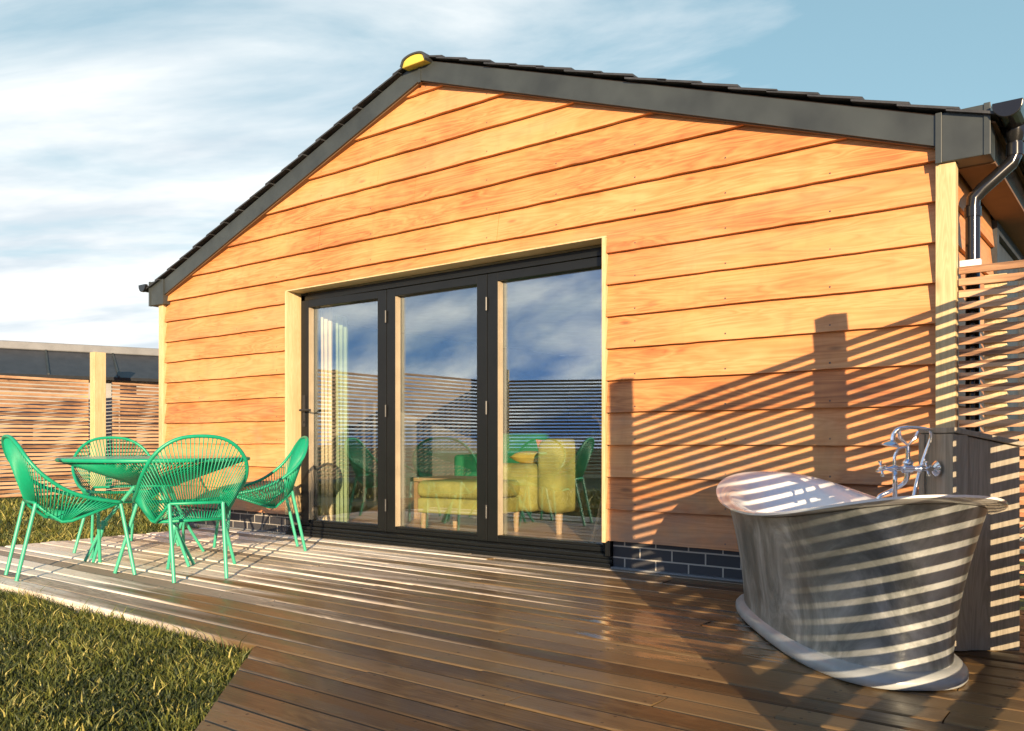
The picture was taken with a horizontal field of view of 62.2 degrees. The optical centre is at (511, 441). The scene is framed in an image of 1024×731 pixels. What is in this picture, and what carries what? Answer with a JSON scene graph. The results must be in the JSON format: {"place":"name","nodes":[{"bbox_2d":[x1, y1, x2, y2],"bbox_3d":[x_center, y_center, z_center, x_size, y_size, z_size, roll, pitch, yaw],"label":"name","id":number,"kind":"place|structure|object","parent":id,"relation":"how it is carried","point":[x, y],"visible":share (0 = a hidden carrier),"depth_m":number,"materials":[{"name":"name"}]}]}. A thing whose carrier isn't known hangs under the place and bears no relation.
{"place":"outdoors","nodes":[
{"label":"outdoors","id":0,"kind":"place"},
{"bbox_2d":[0,490,1023,730],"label":"lawn","id":1,"kind":"structure","parent":0,"point":[1021,588],"depth_m":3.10,"materials":[{"name":"green plant"}]},
{"bbox_2d":[0,375,88,497],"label":"slatted fence","id":2,"kind":"object","parent":1,"relation":"on","point":[41,426],"visible":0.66,"depth_m":12.93,"materials":[{"name":"brown wood"}]},
{"bbox_2d":[0,340,158,495],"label":"outbuilding","id":3,"kind":"structure","parent":1,"relation":"on","point":[137,365],"depth_m":14.40,"materials":[{"name":"brown wood"}]},
{"bbox_2d":[90,352,105,495],"bbox_3d":[-6.593,-0.253,13.503,0.150,2.330,0.185,0,0,37],"label":"fence post","id":4,"kind":"object","parent":1,"relation":"on","point":[97,394],"visible":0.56,"depth_m":13.45,"materials":[{"name":"brown wood"}]},
{"bbox_2d":[111,382,158,490],"bbox_3d":[-4.309,-0.066,16.713,0.121,1.794,7.340,0,0,37],"label":"slatted fence","id":5,"kind":"object","parent":1,"relation":"on","point":[137,410],"visible":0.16,"depth_m":14.06,"materials":[{"name":"brown wood"}]},
{"bbox_2d":[138,51,1023,581],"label":"timber house","id":6,"kind":"structure","parent":1,"relation":"on","point":[692,295],"depth_m":5.65,"materials":[{"name":"orange wood"}]},
{"bbox_2d":[321,306,332,520],"bbox_3d":[-1.712,-0.259,7.841,0.070,2.029,0.140,0,0,37],"label":"curtain","id":7,"kind":"object","parent":6,"relation":"hanging from","point":[326,413],"visible":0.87,"depth_m":7.82,"materials":[{"name":"beige fabric"}]},
{"bbox_2d":[335,316,347,521],"bbox_3d":[-1.596,-0.208,7.960,0.070,1.929,0.150,0,0,37],"label":"curtain","id":8,"kind":"object","parent":6,"relation":"hanging from","point":[342,418],"visible":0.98,"depth_m":7.94,"materials":[{"name":"beige fabric"}]},
{"bbox_2d":[299,290,386,531],"bbox_3d":[-1.468,-0.255,7.317,1.032,2.008,0.188,0,0,37],"label":"door leaf","id":9,"kind":"structure","parent":6,"relation":"in","point":[307,307],"depth_m":7.44,"materials":[{"name":"black metal"}]},
{"bbox_2d":[385,274,487,540],"bbox_3d":[-0.603,-0.255,6.720,1.079,2.008,0.087,0,0,37],"label":"door leaf","id":10,"kind":"structure","parent":6,"relation":"in","point":[393,313],"depth_m":6.80,"materials":[{"name":"black metal"}]},
{"bbox_2d":[410,475,513,522],"bbox_3d":[-0.474,0.561,8.392,0.900,0.410,0.600,0,0,37],"label":"coffee table","id":11,"kind":"object","parent":6,"relation":"on","point":[416,480],"visible":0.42,"depth_m":8.41,"materials":[{"name":"brown wood"}]},
{"bbox_2d":[418,478,520,531],"bbox_3d":[-0.352,0.546,7.153,0.720,0.440,0.580,0,0,29],"label":"ottoman","id":12,"kind":"object","parent":6,"relation":"on","point":[455,497],"visible":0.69,"depth_m":6.98,"materials":[{"name":"yellow fabric"}]},
{"bbox_2d":[454,433,550,512],"bbox_3d":[-0.032,0.337,9.529,1.040,0.862,0.780,0,0,17],"label":"armchair","id":13,"kind":"object","parent":6,"relation":"on","point":[466,464],"visible":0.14,"depth_m":9.60,"materials":[{"name":"fabric"}]},
{"bbox_2d":[485,256,604,551],"bbox_3d":[0.264,-0.255,6.057,1.117,2.008,0.087,0,0,37],"label":"door leaf","id":14,"kind":"structure","parent":6,"relation":"in","point":[495,280],"depth_m":6.32,"materials":[{"name":"black metal"}]},
{"bbox_2d":[503,439,601,534],"bbox_3d":[0.621,0.371,7.932,0.900,0.790,1.900,0,0,37],"label":"sofa","id":15,"kind":"object","parent":6,"relation":"on","point":[562,476],"visible":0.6,"depth_m":7.09,"materials":[{"name":"yellow fabric"}]},
{"bbox_2d":[959,260,1023,597],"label":"slatted screen","id":16,"kind":"object","parent":6,"relation":"attached to","point":[997,362],"visible":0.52,"depth_m":4.21,"materials":[{"name":"brown wood"}]},
{"bbox_2d":[990,220,1023,430],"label":"side window","id":17,"kind":"structure","parent":6,"relation":"in","point":[1004,249],"depth_m":6.12,"materials":[{"name":"glass"}]},
{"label":"deck subframe","id":18,"kind":"structure","parent":1,"relation":"on","visible":0},
{"bbox_2d":[0,527,1023,730],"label":"deck","id":19,"kind":"structure","parent":18,"relation":"on","point":[353,636],"depth_m":3.47,"materials":[{"name":"brown wood"}]},
{"bbox_2d":[1,434,136,580],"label":"cord chair","id":20,"kind":"object","parent":19,"relation":"on","point":[17,457],"visible":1,"depth_m":5.14,"materials":[{"name":"green paint"}]},
{"bbox_2d":[0,589,248,653],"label":"deck fascia","id":21,"kind":"structure","parent":19,"relation":"attached to","point":[221,645],"depth_m":3.82,"materials":[{"name":"brown wood"}]},
{"bbox_2d":[71,436,179,552],"bbox_3d":[-3.110,0.391,6.716,0.762,0.870,0.648,0,0,-36],"label":"cord chair","id":22,"kind":"object","parent":19,"relation":"on","point":[90,491],"visible":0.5,"depth_m":6.81,"materials":[{"name":"green paint"}]},
{"bbox_2d":[55,456,249,569],"bbox_3d":[-2.471,0.468,5.897,1.247,0.721,1.247,0,0,37],"label":"cord table","id":23,"kind":"object","parent":19,"relation":"on","point":[104,466],"visible":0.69,"depth_m":5.62,"materials":[{"name":"green paint"}]},
{"bbox_2d":[113,434,248,582],"bbox_3d":[-2.001,0.391,5.250,0.762,0.870,0.648,0,0,-34],"label":"cord chair","id":24,"kind":"object","parent":19,"relation":"on","point":[158,517],"visible":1,"depth_m":5.09,"materials":[{"name":"green paint"}]},
{"bbox_2d":[213,436,308,552],"bbox_3d":[-1.880,0.391,6.402,0.648,0.870,0.762,0,0,-25],"label":"cord chair","id":25,"kind":"object","parent":19,"relation":"on","point":[297,454],"visible":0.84,"depth_m":6.37,"materials":[{"name":"green paint"}]},
{"bbox_2d":[716,471,1007,690],"bbox_3d":[1.363,0.493,3.617,0.808,0.660,2.036,0,0,1],"label":"roll top bath","id":26,"kind":"object","parent":19,"relation":"on","point":[846,584],"visible":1,"depth_m":2.88,"materials":[{"name":"metal"}]},
{"bbox_2d":[918,427,1023,650],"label":"pipe box","id":27,"kind":"object","parent":19,"relation":"on","point":[976,463],"visible":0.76,"depth_m":3.34,"materials":[{"name":"grey wood"}]},
{"bbox_2d":[876,425,941,498],"bbox_3d":[1.616,0.113,3.464,0.237,0.358,0.091,0,0,1],"label":"bath mixer tap","id":28,"kind":"object","parent":27,"relation":"attached to","point":[906,467],"visible":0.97,"depth_m":3.46,"materials":[{"name":"silver metal"}]},
{"bbox_2d":[0,0,1023,355],"label":"sky","id":29,"kind":"structure","parent":0,"point":[130,130],"materials":[{"name":"blue"}]},
{"bbox_2d":[590,414,601,541],"bbox_3d":[0.653,0.282,6.359,0.151,0.977,0.032,0,0,37],"label":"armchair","id":30,"kind":"object","parent":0,"point":[599,513],"visible":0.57,"depth_m":6.35,"materials":[{"name":"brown wood"}]},
{"bbox_2d":[591,428,600,438],"bbox_3d":[0.896,0.106,8.225,0.140,0.480,0.480,-16,-5,17],"label":"cushion","id":31,"kind":"object","parent":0,"point":[595,433],"visible":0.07,"depth_m":8.03,"materials":[{"name":"blue fabric"}]},
{"bbox_3d":[0.280,0.266,7.815,0.520,0.130,0.520,6,3,26],"label":"cushion","id":32,"kind":"object","parent":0,"visible":0},
{"bbox_2d":[510,451,537,463],"bbox_3d":[0.277,0.151,7.843,0.500,0.120,0.500,3,1,14],"label":"cushion","id":33,"kind":"object","parent":32,"relation":"on","point":[526,457],"visible":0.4,"depth_m":7.66,"materials":[{"name":"yellow fabric"}]}
]}

